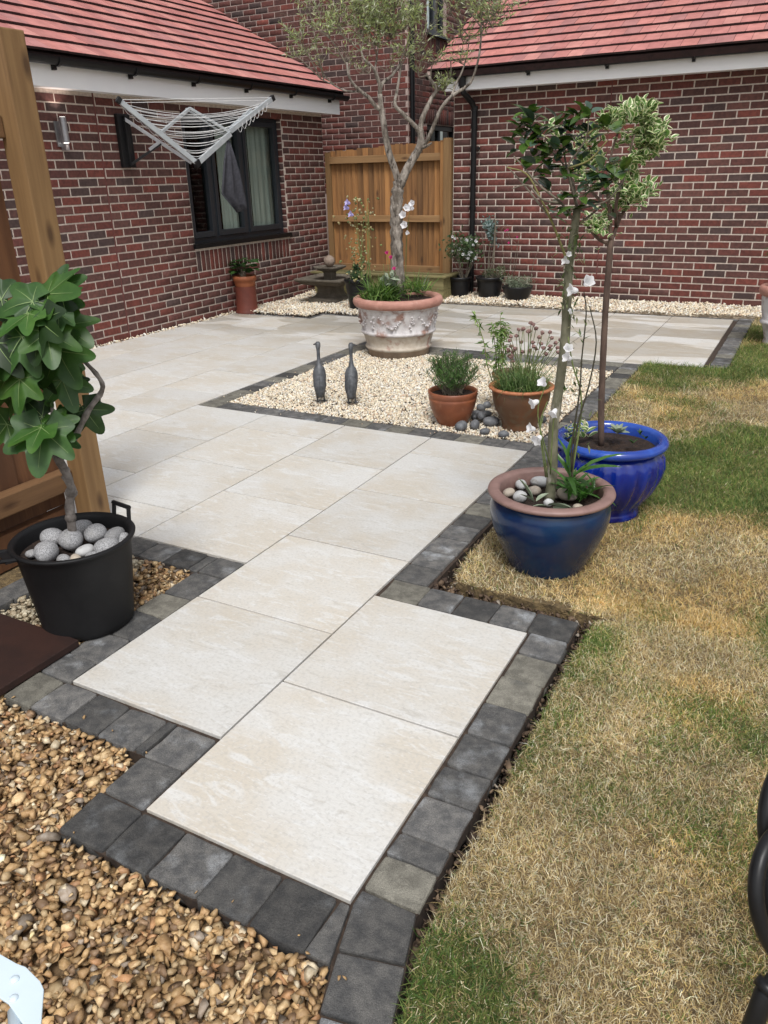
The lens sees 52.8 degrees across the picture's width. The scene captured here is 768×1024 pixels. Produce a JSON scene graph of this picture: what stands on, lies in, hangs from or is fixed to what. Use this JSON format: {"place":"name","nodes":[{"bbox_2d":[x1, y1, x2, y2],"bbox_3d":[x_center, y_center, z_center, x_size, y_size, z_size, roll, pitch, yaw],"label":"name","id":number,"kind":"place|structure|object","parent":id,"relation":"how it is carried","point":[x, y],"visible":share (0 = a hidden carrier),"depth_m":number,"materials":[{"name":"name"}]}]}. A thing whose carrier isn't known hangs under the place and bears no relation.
{"place":"outdoors","nodes":[
{"label":"outdoors","id":0,"kind":"place"},
{"bbox_2d":[0,565,583,1023],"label":"ground","id":1,"kind":"structure","parent":0,"point":[10,575],"depth_m":3.30,"materials":[{"name":"soil"}]},
{"bbox_2d":[0,555,328,1023],"bbox_3d":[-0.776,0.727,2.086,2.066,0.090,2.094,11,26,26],"label":"golden gravel","id":2,"kind":"structure","parent":1,"relation":"on","point":[40,800],"depth_m":1.66,"materials":[{"name":"beige gravel"}]},
{"bbox_2d":[0,954,43,1023],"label":"white bracket","id":3,"kind":"object","parent":2,"relation":"on","point":[21,992],"visible":1,"depth_m":1.00,"materials":[{"name":"paint"}]},
{"bbox_2d":[0,500,135,641],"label":"rubber tub","id":4,"kind":"object","parent":2,"relation":"on","point":[88,597],"visible":0.82,"depth_m":2.63,"materials":[{"name":"rubber"}]},
{"bbox_2d":[25,549,34,557],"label":"cobble","id":5,"kind":"object","parent":4,"relation":"on","point":[29,554],"visible":0.6,"depth_m":2.62,"materials":[{"name":"grey stone"}]},
{"bbox_2d":[33,540,58,560],"bbox_3d":[-1.143,0.136,2.617,0.080,0.074,0.112,11,21,-14],"label":"cobble","id":6,"kind":"object","parent":4,"relation":"on","point":[47,550],"visible":0.88,"depth_m":2.59,"materials":[{"name":"grey stone"}]},
{"bbox_2d":[40,528,61,544],"bbox_3d":[-1.169,0.088,2.734,0.097,0.059,0.075,8,35,22],"label":"cobble","id":7,"kind":"object","parent":4,"relation":"on","point":[51,534],"visible":0.57,"depth_m":2.71,"materials":[{"name":"grey stone"}]},
{"bbox_2d":[0,264,114,551],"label":"fig tree","id":8,"kind":"object","parent":4,"relation":"in","point":[47,343],"visible":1,"depth_m":2.39,"materials":[{"name":"green plant"}]},
{"bbox_2d":[56,554,69,560],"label":"cobble","id":9,"kind":"object","parent":4,"relation":"on","point":[63,557],"visible":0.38,"depth_m":2.57,"materials":[{"name":"grey stone"}]},
{"bbox_2d":[58,529,82,550],"bbox_3d":[-1.083,0.097,2.678,0.083,0.076,0.086,-14,32,-26],"label":"cobble","id":10,"kind":"object","parent":4,"relation":"in","point":[69,540],"visible":0.94,"depth_m":2.65,"materials":[{"name":"grey stone"}]},
{"bbox_2d":[70,554,80,558],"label":"cobble","id":11,"kind":"object","parent":4,"relation":"on","point":[73,556],"visible":0.41,"depth_m":2.58,"materials":[{"name":"beige stone"}]},
{"bbox_2d":[75,544,92,556],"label":"cobble","id":12,"kind":"object","parent":4,"relation":"on","point":[83,550],"visible":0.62,"depth_m":2.62,"materials":[{"name":"grey stone"}]},
{"bbox_2d":[76,520,91,534],"bbox_3d":[-1.095,0.055,2.814,0.069,0.055,0.073,5,24,16],"label":"cobble","id":13,"kind":"object","parent":4,"relation":"on","point":[82,526],"visible":0.44,"depth_m":2.79,"materials":[{"name":"grey stone"}]},
{"bbox_2d":[85,551,97,555],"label":"cobble","id":14,"kind":"object","parent":4,"relation":"on","point":[91,553],"visible":0.2,"depth_m":2.58,"materials":[{"name":"grey stone"}]},
{"bbox_2d":[83,523,106,542],"bbox_3d":[-1.016,0.073,2.730,0.078,0.063,0.103,-6,24,2],"label":"cobble","id":15,"kind":"object","parent":4,"relation":"in","point":[95,533],"visible":0.93,"depth_m":2.70,"materials":[{"name":"grey stone"}]},
{"bbox_2d":[93,537,118,551],"bbox_3d":[-0.948,0.121,2.644,0.093,0.066,0.092,1,22,28],"label":"cobble","id":16,"kind":"object","parent":4,"relation":"on","point":[100,545],"visible":0.56,"depth_m":2.61,"materials":[{"name":"grey stone"}]},
{"bbox_2d":[104,527,124,539],"bbox_3d":[-0.956,0.082,2.740,0.065,0.050,0.089,-3,23,12],"label":"cobble","id":17,"kind":"object","parent":4,"relation":"on","point":[114,532],"visible":0.62,"depth_m":2.71,"materials":[{"name":"grey stone"}]},
{"bbox_2d":[119,532,127,539],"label":"cobble","id":18,"kind":"object","parent":4,"relation":"on","point":[123,535],"visible":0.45,"depth_m":2.72,"materials":[{"name":"grey stone"}]},
{"bbox_2d":[0,0,349,347],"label":"brick house","id":19,"kind":"structure","parent":1,"relation":"on","point":[161,237],"depth_m":8.00,"materials":[{"name":"red brick"}]},
{"bbox_2d":[53,117,69,150],"bbox_3d":[-2.784,-3.276,6.705,0.098,0.262,0.077,11,26,26],"label":"wall light","id":20,"kind":"object","parent":19,"relation":"attached to","point":[61,134],"visible":1,"depth_m":6.69,"materials":[{"name":"metal"}]},
{"bbox_2d":[114,95,275,167],"bbox_3d":[-1.791,-3.732,7.564,1.821,0.678,0.484,-19,29,-35],"label":"clothes airer","id":21,"kind":"object","parent":19,"relation":"attached to","point":[123,123],"visible":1,"depth_m":7.35,"materials":[{"name":"silver metal"}]},
{"bbox_2d":[221,140,246,212],"bbox_3d":[-1.536,-3.354,7.760,0.055,0.675,0.364,14,28,31],"label":"hanging cloth","id":22,"kind":"object","parent":21,"relation":"hanging from","point":[232,192],"visible":1,"depth_m":7.78,"materials":[{"name":"grey fabric"}]},
{"bbox_2d":[180,112,292,248],"bbox_3d":[-1.691,-3.815,8.901,0.175,1.348,1.840,11,26,26],"label":"window","id":23,"kind":"structure","parent":19,"relation":"in","point":[216,236],"depth_m":8.89,"materials":[{"name":"grey"}]},
{"bbox_2d":[325,138,453,272],"bbox_3d":[0.059,-3.819,10.191,1.849,1.925,0.140,12,27,27],"label":"garden fence","id":24,"kind":"object","parent":1,"relation":"on","point":[363,174],"visible":0.59,"depth_m":10.11,"materials":[{"name":"brown wood"}]},
{"bbox_2d":[425,0,767,310],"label":"brick house","id":25,"kind":"structure","parent":1,"relation":"on","point":[696,230],"depth_m":8.53,"materials":[{"name":"red brick"}]},
{"bbox_2d":[447,301,760,319],"bbox_3d":[2.863,-2.251,8.773,5.290,0.068,0.675,11,26,26],"label":"chippings bed","id":26,"kind":"object","parent":1,"relation":"on","point":[720,316],"depth_m":8.56,"materials":[{"name":"beige gravel"}]},
{"bbox_2d":[475,275,503,297],"bbox_3d":[1.309,-2.772,9.606,0.354,0.295,0.354,11,26,26],"label":"plastic pot","id":27,"kind":"object","parent":26,"relation":"on","point":[488,287],"visible":0.65,"depth_m":9.49,"materials":[{"name":"plastic"}]},
{"bbox_2d":[481,213,499,277],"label":"silvery shrub","id":28,"kind":"object","parent":27,"relation":"in","point":[488,224],"visible":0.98,"depth_m":9.35,"materials":[{"name":"green plant"}]},
{"bbox_2d":[492,220,495,276],"bbox_3d":[1.339,-3.166,9.411,0.029,0.730,0.022,11,26,26],"label":"garden cane","id":29,"kind":"object","parent":27,"relation":"in","point":[494,247],"visible":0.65,"depth_m":9.39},
{"bbox_2d":[482,264,508,277],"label":"leafy plant","id":30,"kind":"object","parent":27,"relation":"in","point":[500,270],"visible":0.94,"depth_m":9.46,"materials":[{"name":"green plant"}]},
{"bbox_2d":[501,224,539,279],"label":"wispy stems","id":31,"kind":"object","parent":27,"relation":"in","point":[515,254],"visible":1,"depth_m":9.39,"materials":[{"name":"pink plant"}]},
{"bbox_2d":[502,284,532,304],"bbox_3d":[1.611,-2.627,9.358,0.368,0.212,0.368,11,26,26],"label":"plastic pot","id":32,"kind":"object","parent":26,"relation":"on","point":[518,294],"visible":0.59,"depth_m":9.23,"materials":[{"name":"plastic"}]},
{"bbox_2d":[499,274,536,287],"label":"lavender","id":33,"kind":"object","parent":32,"relation":"in","point":[514,283],"visible":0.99,"depth_m":9.25,"materials":[{"name":"green plant"}]},
{"bbox_2d":[443,291,761,316],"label":"white chippings","id":34,"kind":"object","parent":26,"relation":"on","point":[682,309],"visible":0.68,"depth_m":8.77,"materials":[{"name":"beige gravel"}]},
{"bbox_2d":[450,275,471,298],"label":"plastic pot","id":35,"kind":"object","parent":34,"relation":"on","point":[459,286],"visible":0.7,"depth_m":9.65,"materials":[{"name":"plastic"}]},
{"bbox_2d":[438,225,485,277],"bbox_3d":[0.960,-3.197,9.518,0.558,0.644,0.651,4,24,13],"label":"flowering shrub","id":36,"kind":"object","parent":35,"relation":"in","point":[467,253],"visible":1,"depth_m":9.45,"materials":[{"name":"green plant"}]},
{"bbox_2d":[202,0,481,254],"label":"brick house","id":37,"kind":"structure","parent":0,"point":[355,124],"depth_m":11.25,"materials":[{"name":"red brick"}]},
{"bbox_2d":[426,0,449,40],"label":"window","id":38,"kind":"structure","parent":37,"relation":"in","point":[431,10],"depth_m":11.28,"materials":[{"name":"grey"}]},
{"bbox_2d":[427,125,453,140],"bbox_3d":[0.844,-5.555,12.172,0.060,0.925,1.130,11,26,26],"label":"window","id":39,"kind":"structure","parent":37,"relation":"in","point":[437,129],"depth_m":12.05,"materials":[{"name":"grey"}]},
{"bbox_2d":[0,302,753,1023],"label":"patio","id":40,"kind":"structure","parent":0,"point":[310,690],"depth_m":2.61,"materials":[{"name":"stone"}]},
{"bbox_2d":[0,613,78,695],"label":"board","id":41,"kind":"object","parent":40,"relation":"on","point":[28,650],"visible":1,"depth_m":2.59,"materials":[{"name":"brown wood"}]},
{"bbox_2d":[0,27,109,573],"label":"wooden post","id":42,"kind":"object","parent":40,"relation":"on","point":[25,494],"visible":0.38,"depth_m":3.15,"materials":[{"name":"brown wood"}]},
{"bbox_2d":[92,310,235,348],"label":"white chippings","id":43,"kind":"object","parent":40,"relation":"on","point":[185,324],"visible":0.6,"depth_m":8.25,"materials":[{"name":"beige gravel"}]},
{"bbox_2d":[250,289,358,316],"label":"white chippings","id":44,"kind":"object","parent":40,"relation":"on","point":[296,307],"visible":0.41,"depth_m":9.21,"materials":[{"name":"beige gravel"}]},
{"bbox_2d":[232,274,259,313],"bbox_3d":[-1.623,-2.556,9.107,0.284,0.437,0.284,11,26,26],"label":"terracotta pot","id":45,"kind":"object","parent":44,"relation":"on","point":[246,294],"visible":0.94,"depth_m":9.02,"materials":[{"name":"ceramic"}]},
{"bbox_2d":[230,258,261,279],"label":"leafy plant","id":46,"kind":"object","parent":45,"relation":"in","point":[247,270],"visible":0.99,"depth_m":8.96,"materials":[{"name":"green plant"}]},
{"bbox_2d":[293,255,362,304],"bbox_3d":[-0.672,-2.906,9.673,0.680,0.580,0.680,11,26,26],"label":"fountain","id":47,"kind":"object","parent":44,"relation":"on","point":[328,283],"visible":0.93,"depth_m":9.59,"materials":[{"name":"stone"}]},
{"bbox_2d":[344,277,369,309],"bbox_3d":[-0.308,-2.541,9.065,0.309,0.380,0.309,11,26,26],"label":"plastic pot","id":48,"kind":"object","parent":44,"relation":"on","point":[352,287],"visible":0.51,"depth_m":8.94,"materials":[{"name":"plastic"}]},
{"bbox_2d":[346,261,366,283],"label":"leafy plant","id":49,"kind":"object","parent":48,"relation":"in","point":[356,269],"visible":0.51,"depth_m":8.91,"materials":[{"name":"green plant"}]},
{"bbox_2d":[2,304,609,980],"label":"stray stones","id":50,"kind":"object","parent":40,"relation":"on","point":[146,752],"visible":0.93,"depth_m":2.23,"materials":[{"name":"beige stone"}]},
{"bbox_2d":[229,349,612,443],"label":"white chippings","id":51,"kind":"object","parent":40,"relation":"on","point":[305,382],"visible":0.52,"depth_m":5.64,"materials":[{"name":"beige gravel"}]},
{"bbox_2d":[313,341,326,401],"bbox_3d":[-0.450,-0.968,5.379,0.093,0.411,0.164,-2,24,0],"label":"goose ornament","id":52,"kind":"object","parent":51,"relation":"on","point":[319,377],"visible":1,"depth_m":5.35,"materials":[{"name":"grey metal"}]},
{"bbox_2d":[344,342,358,403],"bbox_3d":[-0.226,-0.948,5.319,0.093,0.411,0.162,0,24,4],"label":"goose ornament","id":53,"kind":"object","parent":51,"relation":"on","point":[351,380],"visible":1,"depth_m":5.29,"materials":[{"name":"grey metal"}]},
{"bbox_2d":[353,290,442,359],"bbox_3d":[0.127,-1.648,6.827,0.786,0.512,0.784,11,26,26],"label":"garden urn","id":54,"kind":"object","parent":51,"relation":"on","point":[401,328],"visible":0.96,"depth_m":6.58,"materials":[{"name":"ceramic"}]},
{"bbox_2d":[332,195,381,283],"bbox_3d":[-0.223,-2.335,6.656,0.420,0.724,0.142,-3,24,-4],"label":"bellflower","id":55,"kind":"object","parent":54,"relation":"in","point":[350,213],"visible":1,"depth_m":6.66,"materials":[{"name":"green plant"}]},
{"bbox_2d":[353,272,414,308],"bbox_3d":[0.011,-1.908,6.765,0.619,0.402,0.741,11,26,26],"label":"leafy plant","id":56,"kind":"object","parent":54,"relation":"in","point":[380,292],"visible":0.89,"depth_m":6.66,"materials":[{"name":"green plant"}]},
{"bbox_2d":[380,251,399,287],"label":"pink flower","id":57,"kind":"object","parent":56,"relation":"on","point":[395,279],"visible":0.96,"depth_m":6.64,"materials":[{"name":"green plant"}]},
{"bbox_2d":[277,0,528,297],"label":"olive tree","id":58,"kind":"object","parent":54,"relation":"in","point":[373,14],"visible":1,"depth_m":6.08,"materials":[{"name":"green plant"}]},
{"bbox_2d":[399,200,413,283],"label":"bellflower","id":59,"kind":"object","parent":54,"relation":"in","point":[406,207],"visible":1,"depth_m":6.53,"materials":[{"name":"white plant"}]},
{"bbox_2d":[394,269,440,300],"bbox_3d":[0.274,-1.964,6.815,0.498,0.400,0.532,11,26,26],"label":"leafy plant","id":60,"kind":"object","parent":54,"relation":"in","point":[417,286],"visible":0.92,"depth_m":6.76,"materials":[{"name":"green plant"}]},
{"bbox_2d":[428,385,477,426],"bbox_3d":[0.435,-0.668,4.906,0.312,0.218,0.312,11,26,26],"label":"terracotta pot","id":61,"kind":"object","parent":51,"relation":"on","point":[449,410],"visible":0.88,"depth_m":4.80,"materials":[{"name":"ceramic"}]},
{"bbox_2d":[423,347,482,395],"bbox_3d":[0.432,-0.872,4.806,0.396,0.293,0.390,11,26,26],"label":"feathery plant","id":62,"kind":"object","parent":61,"relation":"on","point":[450,376],"visible":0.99,"depth_m":4.76,"materials":[{"name":"green plant"}]},
{"bbox_2d":[455,420,466,430],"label":"cobble","id":63,"kind":"object","parent":51,"relation":"on","point":[461,425],"visible":1,"depth_m":4.75,"materials":[{"name":"stone"}]},
{"bbox_2d":[471,413,476,419],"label":"cobble","id":64,"kind":"object","parent":51,"relation":"on","point":[473,416],"visible":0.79,"depth_m":4.96,"materials":[{"name":"stone"}]},
{"bbox_2d":[470,419,479,429],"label":"cobble","id":65,"kind":"object","parent":51,"relation":"on","point":[475,424],"visible":1,"depth_m":4.78,"materials":[{"name":"stone"}]},
{"bbox_2d":[476,411,485,420],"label":"cobble","id":66,"kind":"object","parent":51,"relation":"on","point":[481,415],"visible":0.93,"depth_m":4.91,"materials":[{"name":"stone"}]},
{"bbox_2d":[476,404,485,410],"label":"cobble","id":67,"kind":"object","parent":51,"relation":"on","point":[480,407],"visible":0.85,"depth_m":5.14,"materials":[{"name":"stone"}]},
{"bbox_2d":[480,428,489,434],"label":"cobble","id":68,"kind":"object","parent":51,"relation":"on","point":[484,431],"visible":1,"depth_m":4.68,"materials":[{"name":"stone"}]},
{"bbox_2d":[483,401,490,408],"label":"cobble","id":69,"kind":"object","parent":51,"relation":"on","point":[487,404],"visible":0.84,"depth_m":5.20,"materials":[{"name":"stone"}]},
{"bbox_2d":[483,410,491,416],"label":"cobble","id":70,"kind":"object","parent":51,"relation":"on","point":[487,413],"visible":0.48,"depth_m":5.01,"materials":[{"name":"stone"}]},
{"bbox_2d":[483,416,499,426],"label":"cobble","id":71,"kind":"object","parent":51,"relation":"on","point":[490,421],"visible":1,"depth_m":4.83,"materials":[{"name":"stone"}]},
{"bbox_2d":[498,430,508,437],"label":"cobble","id":72,"kind":"object","parent":51,"relation":"on","point":[503,433],"visible":1,"depth_m":4.62,"materials":[{"name":"stone"}]},
{"bbox_2d":[492,368,533,379],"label":"terracotta pot","id":73,"kind":"object","parent":51,"relation":"on","point":[501,371],"visible":0.07,"depth_m":5.09,"materials":[{"name":"brown ceramic"}]},
{"bbox_2d":[468,311,527,380],"bbox_3d":[0.777,-1.056,5.027,0.434,0.511,0.291,11,26,26],"label":"trailing herb","id":74,"kind":"object","parent":73,"relation":"in","point":[499,336],"visible":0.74,"depth_m":4.97,"materials":[{"name":"green plant"}]},
{"bbox_2d":[488,380,554,431],"bbox_3d":[0.843,-0.652,4.780,0.400,0.270,0.400,11,26,26],"label":"terracotta pot","id":75,"kind":"object","parent":51,"relation":"on","point":[515,412],"visible":0.74,"depth_m":4.65,"materials":[{"name":"brown ceramic"}]},
{"bbox_2d":[476,321,559,399],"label":"chives","id":76,"kind":"object","parent":75,"relation":"in","point":[518,379],"visible":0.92,"depth_m":4.65,"materials":[{"name":"green plant"}]},
{"bbox_2d":[539,415,546,422],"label":"cobble","id":77,"kind":"object","parent":51,"relation":"on","point":[544,419],"visible":0.47,"depth_m":4.87,"materials":[{"name":"stone"}]},
{"bbox_2d":[405,527,591,991],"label":"soil crumbs","id":78,"kind":"object","parent":40,"relation":"on","point":[441,585],"visible":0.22,"depth_m":2.23,"materials":[{"name":"brown soil"}]},
{"bbox_2d":[392,318,767,1023],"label":"lawn","id":79,"kind":"structure","parent":0,"point":[550,606],"depth_m":1.91,"materials":[{"name":"plant"}]},
{"bbox_2d":[488,467,615,579],"bbox_3d":[0.652,0.056,3.066,0.488,0.331,0.488,11,26,26],"label":"glazed pot","id":80,"kind":"object","parent":79,"relation":"on","point":[547,543],"visible":0.79,"depth_m":2.91,"materials":[{"name":"navy glaze"},{"name":"terracotta"}]},
{"bbox_2d":[503,488,514,496],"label":"pebble","id":81,"kind":"object","parent":80,"relation":"on","point":[508,492],"visible":0.86,"depth_m":3.06,"materials":[{"name":"beige stone"}]},
{"bbox_2d":[513,490,526,502],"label":"pebble","id":82,"kind":"object","parent":80,"relation":"on","point":[518,497],"visible":0.92,"depth_m":3.01,"materials":[{"name":"grey stone"}]},
{"bbox_2d":[515,479,526,489],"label":"pebble","id":83,"kind":"object","parent":80,"relation":"on","point":[519,485],"visible":0.78,"depth_m":3.12,"materials":[{"name":"grey stone"}]},
{"bbox_2d":[530,479,537,485],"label":"pebble","id":84,"kind":"object","parent":80,"relation":"in","point":[533,482],"visible":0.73,"depth_m":3.15,"materials":[{"name":"grey stone"}]},
{"bbox_2d":[529,486,540,495],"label":"pebble","id":85,"kind":"object","parent":80,"relation":"on","point":[535,490],"visible":0.81,"depth_m":3.06,"materials":[{"name":"beige stone"}]},
{"bbox_2d":[531,476,545,487],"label":"pebble","id":86,"kind":"object","parent":80,"relation":"in","point":[541,480],"visible":0.67,"depth_m":3.14,"materials":[{"name":"grey stone"}]},
{"bbox_2d":[518,478,571,507],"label":"felted leaves","id":87,"kind":"object","parent":80,"relation":"on","point":[558,505],"visible":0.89,"depth_m":2.89,"materials":[{"name":"green plant"}]},
{"bbox_2d":[543,498,553,506],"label":"pebble","id":88,"kind":"object","parent":80,"relation":"on","point":[546,502],"visible":0.89,"depth_m":2.97,"materials":[{"name":"white stone"}]},
{"bbox_2d":[526,219,598,478],"bbox_3d":[0.648,-0.536,2.736,0.218,0.933,0.252,11,26,26],"label":"bellflower","id":89,"kind":"object","parent":80,"relation":"in","point":[567,347],"visible":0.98,"depth_m":2.75,"materials":[{"name":"white plant"}]},
{"bbox_2d":[500,101,631,501],"bbox_3d":[0.604,-0.676,2.754,0.436,1.401,0.277,5,25,16],"label":"standard tree","id":90,"kind":"object","parent":80,"relation":"on","point":[529,117],"visible":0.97,"depth_m":2.56,"materials":[{"name":"green plant"}]},
{"bbox_2d":[556,487,576,500],"bbox_3d":[0.711,-0.070,3.002,0.086,0.051,0.056,17,40,36],"label":"pebble","id":91,"kind":"object","parent":80,"relation":"on","point":[561,494],"visible":0.72,"depth_m":2.99,"materials":[{"name":"brown stone"}]},
{"bbox_2d":[547,433,621,506],"bbox_3d":[0.772,-0.167,2.966,0.296,0.321,0.308,-10,25,-20],"label":"leafy plant","id":92,"kind":"object","parent":80,"relation":"on","point":[573,485],"visible":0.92,"depth_m":2.94,"materials":[{"name":"green plant"}]},
{"bbox_2d":[453,441,767,636],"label":"grass","id":93,"kind":"structure","parent":79,"relation":"on","point":[691,472],"depth_m":3.22,"materials":[{"name":"plant"}]},
{"bbox_2d":[558,420,668,522],"bbox_3d":[1.016,-0.174,3.526,0.500,0.367,0.500,11,26,26],"label":"glazed pot","id":94,"kind":"object","parent":79,"relation":"on","point":[635,478],"visible":0.7,"depth_m":3.35,"materials":[{"name":"ceramic"}]},
{"bbox_2d":[561,420,597,438],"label":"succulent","id":95,"kind":"object","parent":94,"relation":"on","point":[581,434],"visible":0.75,"depth_m":3.51,"materials":[{"name":"green plant"}]},
{"bbox_2d":[540,93,679,446],"bbox_3d":[0.896,-0.972,3.288,0.529,1.404,0.278,19,31,38],"label":"standard tree","id":96,"kind":"object","parent":94,"relation":"on","point":[647,134],"visible":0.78,"depth_m":3.05,"materials":[{"name":"green plant"}]},
{"bbox_2d":[607,423,647,442],"bbox_3d":[1.082,-0.351,3.416,0.096,0.066,0.210,-21,30,-37],"label":"rosette","id":97,"kind":"object","parent":94,"relation":"on","point":[617,428],"visible":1,"depth_m":3.45,"materials":[{"name":"green plant"}]},
{"bbox_2d":[587,317,767,457],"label":"grass","id":98,"kind":"structure","parent":79,"relation":"on","point":[709,369],"depth_m":5.25,"materials":[{"name":"plant"}]},
{"bbox_2d":[741,773,767,1023],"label":"black tubing","id":99,"kind":"object","parent":79,"relation":"on","point":[756,1012],"visible":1,"depth_m":1.24,"materials":[{"name":"plastic"}]},
{"bbox_2d":[759,283,767,342],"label":"garden urn","id":100,"kind":"object","parent":79,"relation":"on","point":[763,292],"visible":0.98,"depth_m":6.71,"materials":[{"name":"ceramic"}]},
{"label":"chippings bed","id":101,"kind":"structure","parent":0,"visible":0},
{"bbox_2d":[310,270,459,302],"bbox_3d":[0.011,-2.980,10.129,1.960,0.320,0.530,11,26,26],"label":"timber planter","id":102,"kind":"object","parent":101,"relation":"on","point":[443,282],"visible":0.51,"depth_m":9.66,"materials":[{"name":"wood"}]}
]}

